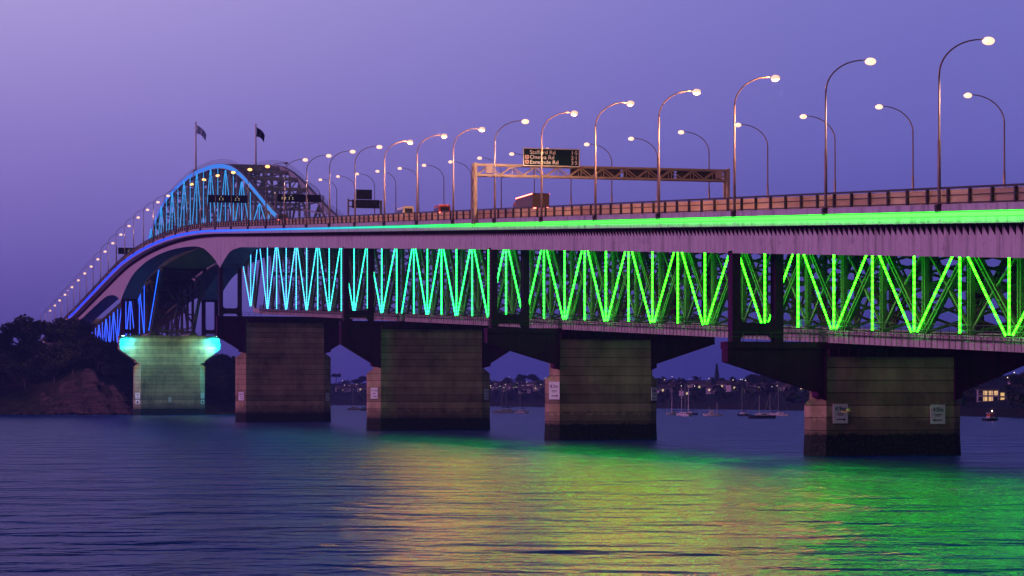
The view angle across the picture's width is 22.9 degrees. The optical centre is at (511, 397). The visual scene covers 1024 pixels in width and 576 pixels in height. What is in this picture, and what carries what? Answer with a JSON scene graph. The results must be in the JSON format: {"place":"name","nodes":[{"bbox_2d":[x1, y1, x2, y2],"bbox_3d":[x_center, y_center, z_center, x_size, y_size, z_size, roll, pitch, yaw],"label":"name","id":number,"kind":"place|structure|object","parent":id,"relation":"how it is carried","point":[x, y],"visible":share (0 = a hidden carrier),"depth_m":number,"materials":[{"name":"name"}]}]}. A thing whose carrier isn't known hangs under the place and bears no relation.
{"place":"outdoors","nodes":[
{"label":"outdoors","id":0,"kind":"place"},
{"bbox_2d":[40,368,132,414],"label":"cliff","id":1,"kind":"structure","parent":0,"point":[95,398],"depth_m":917.30,"materials":[{"name":"stone"}]},
{"bbox_2d":[0,344,234,414],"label":"headland","id":2,"kind":"structure","parent":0,"point":[16,396],"depth_m":930.06,"materials":[{"name":"black plant"}]},
{"bbox_2d":[10,343,31,363],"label":"tree","id":3,"kind":"object","parent":2,"relation":"on","point":[22,352],"visible":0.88,"depth_m":962.15,"materials":[{"name":"green plant"}]},
{"bbox_2d":[0,314,48,345],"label":"tree","id":4,"kind":"object","parent":2,"relation":"on","point":[20,327],"visible":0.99,"depth_m":969.37,"materials":[{"name":"green plant"}]},
{"bbox_2d":[23,340,47,347],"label":"tree","id":5,"kind":"object","parent":2,"relation":"on","point":[35,342],"visible":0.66,"depth_m":966.70,"materials":[{"name":"green plant"}]},
{"bbox_2d":[42,334,57,343],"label":"tree","id":6,"kind":"object","parent":2,"relation":"on","point":[47,340],"visible":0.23,"depth_m":993.67,"materials":[{"name":"green plant"}]},
{"bbox_2d":[45,324,71,339],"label":"tree","id":7,"kind":"object","parent":2,"relation":"on","point":[57,332],"visible":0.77,"depth_m":975.40,"materials":[{"name":"green plant"}]},
{"bbox_2d":[46,340,74,355],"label":"tree","id":8,"kind":"object","parent":2,"relation":"on","point":[58,346],"visible":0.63,"depth_m":947.28,"materials":[{"name":"green plant"}]},
{"bbox_2d":[47,347,74,371],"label":"tree","id":9,"kind":"object","parent":2,"relation":"on","point":[55,356],"visible":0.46,"depth_m":936.86,"materials":[{"name":"green plant"}]},
{"bbox_2d":[47,317,75,341],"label":"tree","id":10,"kind":"object","parent":2,"relation":"on","point":[60,321],"visible":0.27,"depth_m":991.60,"materials":[{"name":"green plant"}]},
{"bbox_2d":[57,330,95,349],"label":"tree","id":11,"kind":"object","parent":2,"relation":"on","point":[73,336],"visible":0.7,"depth_m":969.87,"materials":[{"name":"green plant"}]},
{"bbox_2d":[64,318,93,334],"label":"tree","id":12,"kind":"object","parent":2,"relation":"on","point":[81,325],"visible":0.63,"depth_m":984.85,"materials":[{"name":"green plant"}]},
{"bbox_2d":[73,336,104,347],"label":"tree","id":13,"kind":"object","parent":2,"relation":"on","point":[99,340],"visible":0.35,"depth_m":949.62,"materials":[{"name":"green plant"}]},
{"bbox_2d":[0,412,234,414],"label":"shore rocks","id":14,"kind":"object","parent":2,"relation":"on","point":[101,413],"visible":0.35,"depth_m":916.24,"materials":[{"name":"stone"}]},
{"bbox_2d":[91,319,145,336],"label":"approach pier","id":15,"kind":"structure","parent":2,"relation":"on","point":[95,321],"depth_m":1090.20,"materials":[{"name":"concrete"}]},
{"bbox_2d":[111,347,128,363],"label":"tree","id":16,"kind":"object","parent":2,"relation":"on","point":[119,355],"visible":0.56,"depth_m":955.68,"materials":[{"name":"green plant"}]},
{"bbox_2d":[119,362,133,377],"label":"tree","id":17,"kind":"object","parent":2,"relation":"on","point":[126,369],"visible":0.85,"depth_m":927.89,"materials":[{"name":"green plant"}]},
{"bbox_2d":[123,358,136,373],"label":"tree","id":18,"kind":"object","parent":2,"relation":"on","point":[128,361],"visible":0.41,"depth_m":939.29,"materials":[{"name":"green plant"}]},
{"bbox_2d":[95,279,192,342],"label":"truss span","id":19,"kind":"object","parent":2,"relation":"on","point":[110,322],"visible":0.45,"depth_m":947.13,"materials":[{"name":"paint"}]},
{"bbox_2d":[201,357,230,370],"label":"tree","id":20,"kind":"object","parent":2,"relation":"on","point":[218,363],"visible":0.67,"depth_m":963.33,"materials":[{"name":"green plant"}]},
{"bbox_2d":[205,368,233,378],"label":"tree","id":21,"kind":"object","parent":2,"relation":"on","point":[218,372],"visible":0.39,"depth_m":943.47,"materials":[{"name":"green plant"}]},
{"bbox_2d":[205,374,234,399],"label":"tree","id":22,"kind":"object","parent":2,"relation":"on","point":[211,381],"visible":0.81,"depth_m":926.18,"materials":[{"name":"green plant"}]},
{"bbox_2d":[207,353,234,368],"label":"tree","id":23,"kind":"object","parent":2,"relation":"on","point":[225,356],"visible":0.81,"depth_m":967.22,"materials":[{"name":"green plant"}]},
{"bbox_2d":[212,382,234,402],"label":"tree","id":24,"kind":"object","parent":2,"relation":"on","point":[222,391],"visible":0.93,"depth_m":920.32,"materials":[{"name":"green plant"}]},
{"bbox_2d":[0,405,1023,575],"bbox_3d":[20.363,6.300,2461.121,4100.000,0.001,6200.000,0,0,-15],"label":"water","id":25,"kind":"structure","parent":0,"point":[345,492],"depth_m":154.38,"materials":[{"name":"blue liquid"}]},
{"bbox_2d":[118,299,219,414],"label":"bridge pier","id":26,"kind":"structure","parent":25,"relation":"in","point":[165,367],"depth_m":886.43,"materials":[{"name":"concrete"}]},
{"bbox_2d":[140,159,344,335],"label":"arch span","id":27,"kind":"object","parent":26,"relation":"on","point":[186,266],"visible":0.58,"depth_m":763.27,"materials":[{"name":"paint"}]},
{"bbox_2d":[193,122,196,175],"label":"flagpole","id":28,"kind":"object","parent":27,"relation":"on","point":[195,150],"visible":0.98,"depth_m":776.77,"materials":[{"name":"grey metal"}]},
{"bbox_2d":[197,125,205,140],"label":"flag","id":29,"kind":"object","parent":28,"relation":"hanging from","point":[201,131],"visible":1,"depth_m":777.42,"materials":[{"name":"fabric"}]},
{"bbox_2d":[206,195,249,221],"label":"message board","id":30,"kind":"object","parent":27,"relation":"attached to","point":[235,198],"visible":0.93,"depth_m":660.68,"materials":[{"name":"black metal"}]},
{"bbox_2d":[255,124,256,164],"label":"flagpole","id":31,"kind":"object","parent":27,"relation":"on","point":[255,147],"visible":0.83,"depth_m":753.26,"materials":[{"name":"grey metal"}]},
{"bbox_2d":[256,128,264,141],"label":"flag","id":32,"kind":"object","parent":31,"relation":"hanging from","point":[260,134],"visible":1,"depth_m":753.90,"materials":[{"name":"fabric"}]},
{"bbox_2d":[275,194,323,217],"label":"gantry","id":33,"kind":"object","parent":27,"relation":"attached to","point":[298,198],"visible":0.95,"depth_m":633.06,"materials":[{"name":"black metal"}]},
{"bbox_2d":[216,268,352,421],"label":"bridge pier","id":34,"kind":"structure","parent":25,"relation":"in","point":[282,368],"depth_m":650.20,"materials":[{"name":"concrete"}]},
{"bbox_2d":[339,247,519,429],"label":"bridge pier","id":35,"kind":"structure","parent":25,"relation":"in","point":[427,376],"depth_m":485.89,"materials":[{"name":"concrete"}]},
{"bbox_2d":[259,248,476,320],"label":"truss span","id":36,"kind":"object","parent":35,"relation":"on","point":[332,296],"visible":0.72,"depth_m":555.35,"materials":[{"name":"paint"}]},
{"bbox_2d":[371,388,377,398],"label":"clearance sign","id":37,"kind":"object","parent":35,"relation":"attached to","point":[374,393],"visible":1,"depth_m":484.57,"materials":[{"name":"white metal"}]},
{"bbox_2d":[493,388,512,412],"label":"yacht","id":38,"kind":"object","parent":25,"relation":"on","point":[501,410],"visible":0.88,"depth_m":1011.78,"materials":[{"name":"white plastic"}]},
{"bbox_2d":[484,248,714,439],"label":"bridge pier","id":39,"kind":"structure","parent":25,"relation":"in","point":[607,380],"depth_m":375.07,"materials":[{"name":"concrete"}]},
{"bbox_2d":[401,249,668,329],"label":"truss span","id":40,"kind":"object","parent":39,"relation":"on","point":[554,261],"visible":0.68,"depth_m":417.43,"materials":[{"name":"paint"}]},
{"bbox_2d":[549,382,559,398],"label":"clearance sign","id":41,"kind":"object","parent":39,"relation":"attached to","point":[554,390],"visible":1,"depth_m":374.06,"materials":[{"name":"white metal"}]},
{"bbox_2d":[651,387,656,401],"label":"clearance sign","id":42,"kind":"object","parent":39,"relation":"attached to","point":[653,394],"visible":1,"depth_m":377.90,"materials":[{"name":"white metal"}]},
{"bbox_2d":[703,407,718,415],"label":"launch","id":43,"kind":"object","parent":25,"relation":"on","point":[711,413],"visible":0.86,"depth_m":852.60,"materials":[{"name":"white plastic"}]},
{"bbox_2d":[748,395,775,417],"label":"yacht","id":44,"kind":"object","parent":25,"relation":"on","point":[761,415],"visible":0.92,"depth_m":755.12,"materials":[{"name":"white plastic"}]},
{"bbox_2d":[770,387,789,415],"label":"yacht","id":45,"kind":"object","parent":25,"relation":"on","point":[778,413],"visible":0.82,"depth_m":852.54,"materials":[{"name":"white plastic"}]},
{"bbox_2d":[720,251,1023,455],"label":"bridge pier","id":46,"kind":"structure","parent":25,"relation":"in","point":[890,395],"depth_m":273.15,"materials":[{"name":"concrete"}]},
{"bbox_2d":[145,248,680,323],"bbox_3d":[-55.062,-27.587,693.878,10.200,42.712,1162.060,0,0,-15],"label":"box girder bridge","id":47,"kind":"structure","parent":46,"relation":"on","point":[211,288],"depth_m":868.60,"materials":[{"name":"paint"}]},
{"bbox_2d":[477,157,501,209],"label":"street lamp","id":48,"kind":"object","parent":47,"relation":"on","point":[479,158],"visible":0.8,"depth_m":511.21,"materials":[{"name":"metal"}]},
{"bbox_2d":[584,143,612,204],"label":"street lamp","id":49,"kind":"object","parent":47,"relation":"on","point":[586,144],"visible":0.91,"depth_m":436.70,"materials":[{"name":"metal"}]},
{"bbox_2d":[628,137,657,192],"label":"street lamp","id":50,"kind":"object","parent":47,"relation":"on","point":[631,138],"visible":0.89,"depth_m":411.74,"materials":[{"name":"metal"}]},
{"bbox_2d":[678,130,709,197],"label":"street lamp","id":51,"kind":"object","parent":47,"relation":"on","point":[681,132],"visible":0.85,"depth_m":387.08,"materials":[{"name":"metal"}]},
{"bbox_2d":[735,123,768,197],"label":"street lamp","id":52,"kind":"object","parent":47,"relation":"on","point":[738,124],"visible":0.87,"depth_m":362.24,"materials":[{"name":"metal"}]},
{"bbox_2d":[800,114,835,191],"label":"street lamp","id":53,"kind":"object","parent":47,"relation":"on","point":[803,116],"visible":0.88,"depth_m":337.48,"materials":[{"name":"metal"}]},
{"bbox_2d":[875,104,913,187],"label":"street lamp","id":54,"kind":"object","parent":47,"relation":"on","point":[878,106],"visible":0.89,"depth_m":312.63,"materials":[{"name":"metal"}]},
{"bbox_2d":[964,93,1005,186],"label":"street lamp","id":55,"kind":"object","parent":47,"relation":"on","point":[967,95],"visible":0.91,"depth_m":287.82,"materials":[{"name":"white metal"}]},
{"bbox_2d":[41,183,1023,342],"bbox_3d":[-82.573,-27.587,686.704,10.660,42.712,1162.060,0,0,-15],"label":"box girder bridge","id":56,"kind":"structure","parent":46,"relation":"on","point":[977,221],"depth_m":287.32,"materials":[{"name":"paint"}]},
{"bbox_2d":[116,246,132,266],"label":"message board","id":57,"kind":"object","parent":56,"relation":"on","point":[120,250],"visible":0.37,"depth_m":874.21,"materials":[{"name":"black"}]},
{"bbox_2d":[186,178,205,231],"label":"street lamp","id":58,"kind":"object","parent":56,"relation":"on","point":[203,179],"visible":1,"depth_m":689.94,"materials":[{"name":"metal"}]},
{"bbox_2d":[199,174,219,229],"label":"street lamp","id":59,"kind":"object","parent":56,"relation":"on","point":[217,175],"visible":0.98,"depth_m":663.72,"materials":[{"name":"metal"}]},
{"bbox_2d":[214,171,235,229],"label":"street lamp","id":60,"kind":"object","parent":56,"relation":"on","point":[233,172],"visible":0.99,"depth_m":636.62,"materials":[{"name":"metal"}]},
{"bbox_2d":[230,168,251,229],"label":"street lamp","id":61,"kind":"object","parent":56,"relation":"on","point":[249,169],"visible":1,"depth_m":610.02,"materials":[{"name":"metal"}]},
{"bbox_2d":[247,165,269,228],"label":"street lamp","id":62,"kind":"object","parent":56,"relation":"on","point":[267,166],"visible":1,"depth_m":584.01,"materials":[{"name":"white metal"}]},
{"bbox_2d":[264,162,287,228],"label":"street lamp","id":63,"kind":"object","parent":56,"relation":"on","point":[265,226],"visible":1,"depth_m":558.92,"materials":[{"name":"metal"}]},
{"bbox_2d":[282,158,307,227],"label":"street lamp","id":64,"kind":"object","parent":56,"relation":"on","point":[305,160],"visible":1,"depth_m":535.24,"materials":[{"name":"metal"}]},
{"bbox_2d":[305,154,330,227],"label":"street lamp","id":65,"kind":"object","parent":56,"relation":"on","point":[328,155],"visible":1,"depth_m":508.71,"materials":[{"name":"metal"}]},
{"bbox_2d":[328,150,354,227],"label":"street lamp","id":66,"kind":"object","parent":56,"relation":"on","point":[352,151],"visible":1,"depth_m":484.32,"materials":[{"name":"metal"}]},
{"bbox_2d":[347,189,381,216],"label":"back facing sign","id":67,"kind":"object","parent":56,"relation":"on","point":[366,194],"visible":0.94,"depth_m":598.81,"materials":[{"name":"metal"}]},
{"bbox_2d":[353,145,381,226],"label":"street lamp","id":68,"kind":"object","parent":56,"relation":"on","point":[377,147],"visible":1,"depth_m":459.77,"materials":[{"name":"metal"}]},
{"bbox_2d":[382,140,412,225],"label":"street lamp","id":69,"kind":"object","parent":56,"relation":"on","point":[410,142],"visible":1,"depth_m":434.29,"materials":[{"name":"metal"}]},
{"bbox_2d":[397,206,413,221],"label":"minibus","id":70,"kind":"object","parent":56,"relation":"on","point":[403,209],"visible":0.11,"depth_m":450.89,"materials":[{"name":"white metal"}]},
{"bbox_2d":[415,134,446,225],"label":"street lamp","id":71,"kind":"object","parent":56,"relation":"on","point":[443,136],"visible":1,"depth_m":409.26,"materials":[{"name":"metal"}]},
{"bbox_2d":[433,205,450,212],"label":"van","id":72,"kind":"object","parent":56,"relation":"on","point":[442,208],"visible":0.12,"depth_m":409.11,"materials":[{"name":"red metal"}]},
{"bbox_2d":[451,127,484,224],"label":"street lamp","id":73,"kind":"object","parent":56,"relation":"on","point":[480,129],"visible":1,"depth_m":384.56,"materials":[{"name":"metal"}]},
{"bbox_2d":[492,119,528,223],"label":"street lamp","id":74,"kind":"object","parent":56,"relation":"on","point":[524,121],"visible":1,"depth_m":359.68,"materials":[{"name":"white metal"}]},
{"bbox_2d":[513,193,548,208],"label":"lorry","id":75,"kind":"object","parent":56,"relation":"on","point":[530,200],"visible":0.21,"depth_m":361.36,"materials":[{"name":"white metal"}]},
{"bbox_2d":[539,111,577,222],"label":"street lamp","id":76,"kind":"object","parent":56,"relation":"on","point":[541,183],"visible":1,"depth_m":335.21,"materials":[{"name":"metal"}]},
{"bbox_2d":[471,163,729,225],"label":"sign gantry","id":77,"kind":"object","parent":56,"relation":"on","point":[651,174],"visible":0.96,"depth_m":376.21,"materials":[{"name":"metal"}]},
{"bbox_2d":[523,148,579,168],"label":"road sign","id":78,"kind":"object","parent":77,"relation":"attached to","point":[553,157],"visible":0.97,"depth_m":372.58,"materials":[{"name":"black metal"}]},
{"bbox_2d":[592,101,633,220],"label":"street lamp","id":79,"kind":"object","parent":56,"relation":"on","point":[628,103],"visible":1,"depth_m":310.92,"materials":[{"name":"metal"}]},
{"bbox_2d":[655,89,700,222],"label":"street lamp","id":80,"kind":"object","parent":56,"relation":"on","point":[695,92],"visible":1,"depth_m":286.45,"materials":[{"name":"metal"}]},
{"bbox_2d":[731,75,779,217],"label":"street lamp","id":81,"kind":"object","parent":56,"relation":"on","point":[773,78],"visible":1,"depth_m":261.85,"materials":[{"name":"white metal"}]},
{"bbox_2d":[821,58,875,215],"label":"street lamp","id":82,"kind":"object","parent":56,"relation":"on","point":[868,61],"visible":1,"depth_m":237.29,"materials":[{"name":"metal"}]},
{"bbox_2d":[934,37,994,216],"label":"street lamp","id":83,"kind":"object","parent":56,"relation":"on","point":[985,41],"visible":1,"depth_m":212.52,"materials":[{"name":"white metal"}]},
{"bbox_2d":[565,251,966,342],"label":"truss span","id":84,"kind":"object","parent":46,"relation":"on","point":[713,308],"visible":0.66,"depth_m":311.35,"materials":[{"name":"paint"}]},
{"bbox_2d":[834,255,1023,352],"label":"truss span","id":85,"kind":"object","parent":84,"relation":"attached to","point":[1012,340],"visible":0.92,"depth_m":247.55,"materials":[{"name":"paint"}]},
{"bbox_2d":[833,404,847,424],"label":"clearance sign","id":86,"kind":"object","parent":46,"relation":"attached to","point":[839,416],"visible":0.97,"depth_m":272.29,"materials":[{"name":"white metal"}]},
{"bbox_2d":[931,405,944,424],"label":"clearance sign","id":87,"kind":"object","parent":46,"relation":"attached to","point":[937,414],"visible":1,"depth_m":275.16,"materials":[{"name":"white metal"}]},
{"bbox_2d":[982,411,997,420],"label":"workboat","id":88,"kind":"object","parent":25,"relation":"on","point":[990,417],"visible":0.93,"depth_m":677.81,"materials":[{"name":"red metal"}]},
{"bbox_2d":[0,0,1023,383],"label":"sky","id":89,"kind":"structure","parent":0,"point":[102,101],"materials":[{"name":"purple"}]},
{"bbox_2d":[331,374,1023,417],"bbox_3d":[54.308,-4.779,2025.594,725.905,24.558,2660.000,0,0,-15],"label":"hills","id":90,"kind":"structure","parent":0,"point":[1000,408],"depth_m":1343.67,"materials":[{"name":"black plant"}]},
{"bbox_2d":[514,374,527,381],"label":"tree","id":91,"kind":"object","parent":90,"relation":"on","point":[520,377],"visible":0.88,"depth_m":1981.56,"materials":[{"name":"green plant"}]},
{"bbox_2d":[517,385,531,393],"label":"house","id":92,"kind":"structure","parent":90,"relation":"on","point":[528,388],"depth_m":1822.88,"materials":[{"name":"black"}]},
{"bbox_2d":[528,374,539,380],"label":"tree","id":93,"kind":"object","parent":90,"relation":"on","point":[532,377],"visible":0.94,"depth_m":2005.12,"materials":[{"name":"green plant"}]},
{"bbox_2d":[657,384,674,392],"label":"house","id":94,"kind":"structure","parent":90,"relation":"on","point":[665,387],"depth_m":1578.43,"materials":[{"name":"black"}]},
{"bbox_2d":[331,370,1023,407],"bbox_3d":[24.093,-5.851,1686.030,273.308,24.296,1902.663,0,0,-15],"label":"woods","id":95,"kind":"object","parent":90,"relation":"on","point":[967,397],"visible":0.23,"depth_m":1430.54,"materials":[{"name":"green plant"}]},
{"bbox_2d":[678,387,696,395],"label":"house","id":96,"kind":"structure","parent":90,"relation":"on","point":[684,392],"depth_m":1525.75,"materials":[{"name":"black"}]},
{"bbox_2d":[694,380,711,390],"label":"house","id":97,"kind":"structure","parent":90,"relation":"on","point":[701,384],"depth_m":1571.95,"materials":[{"name":"black"}]},
{"bbox_2d":[705,384,719,393],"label":"house","id":98,"kind":"structure","parent":90,"relation":"on","point":[708,388],"depth_m":1499.45,"materials":[{"name":"black"}]},
{"bbox_2d":[714,364,719,383],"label":"tree","id":99,"kind":"object","parent":90,"relation":"on","point":[716,376],"visible":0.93,"depth_m":1661.76,"materials":[{"name":"green plant"}]},
{"bbox_2d":[717,380,732,388],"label":"house","id":100,"kind":"structure","parent":90,"relation":"on","point":[722,383],"depth_m":1562.54,"materials":[{"name":"black"}]},
{"bbox_2d":[725,381,743,391],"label":"house","id":101,"kind":"structure","parent":90,"relation":"on","point":[730,386],"depth_m":1479.47,"materials":[{"name":"white"}]},
{"bbox_2d":[743,374,758,382],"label":"tree","id":102,"kind":"object","parent":90,"relation":"on","point":[750,378],"visible":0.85,"depth_m":1547.70,"materials":[{"name":"green plant"}]},
{"bbox_2d":[757,375,775,382],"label":"tree","id":103,"kind":"object","parent":90,"relation":"on","point":[764,378],"visible":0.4,"depth_m":1520.91,"materials":[{"name":"green plant"}]},
{"bbox_2d":[763,382,782,391],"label":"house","id":104,"kind":"structure","parent":90,"relation":"on","point":[777,385],"depth_m":1420.26,"materials":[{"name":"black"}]},
{"bbox_2d":[975,389,1007,401],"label":"villa","id":105,"kind":"object","parent":90,"relation":"on","point":[984,395],"visible":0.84,"depth_m":932.71,"materials":[{"name":"yellow glass"}]},
{"bbox_2d":[1003,373,1022,386],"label":"tree","id":106,"kind":"object","parent":90,"relation":"on","point":[1014,379],"visible":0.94,"depth_m":1054.91,"materials":[{"name":"green plant"}]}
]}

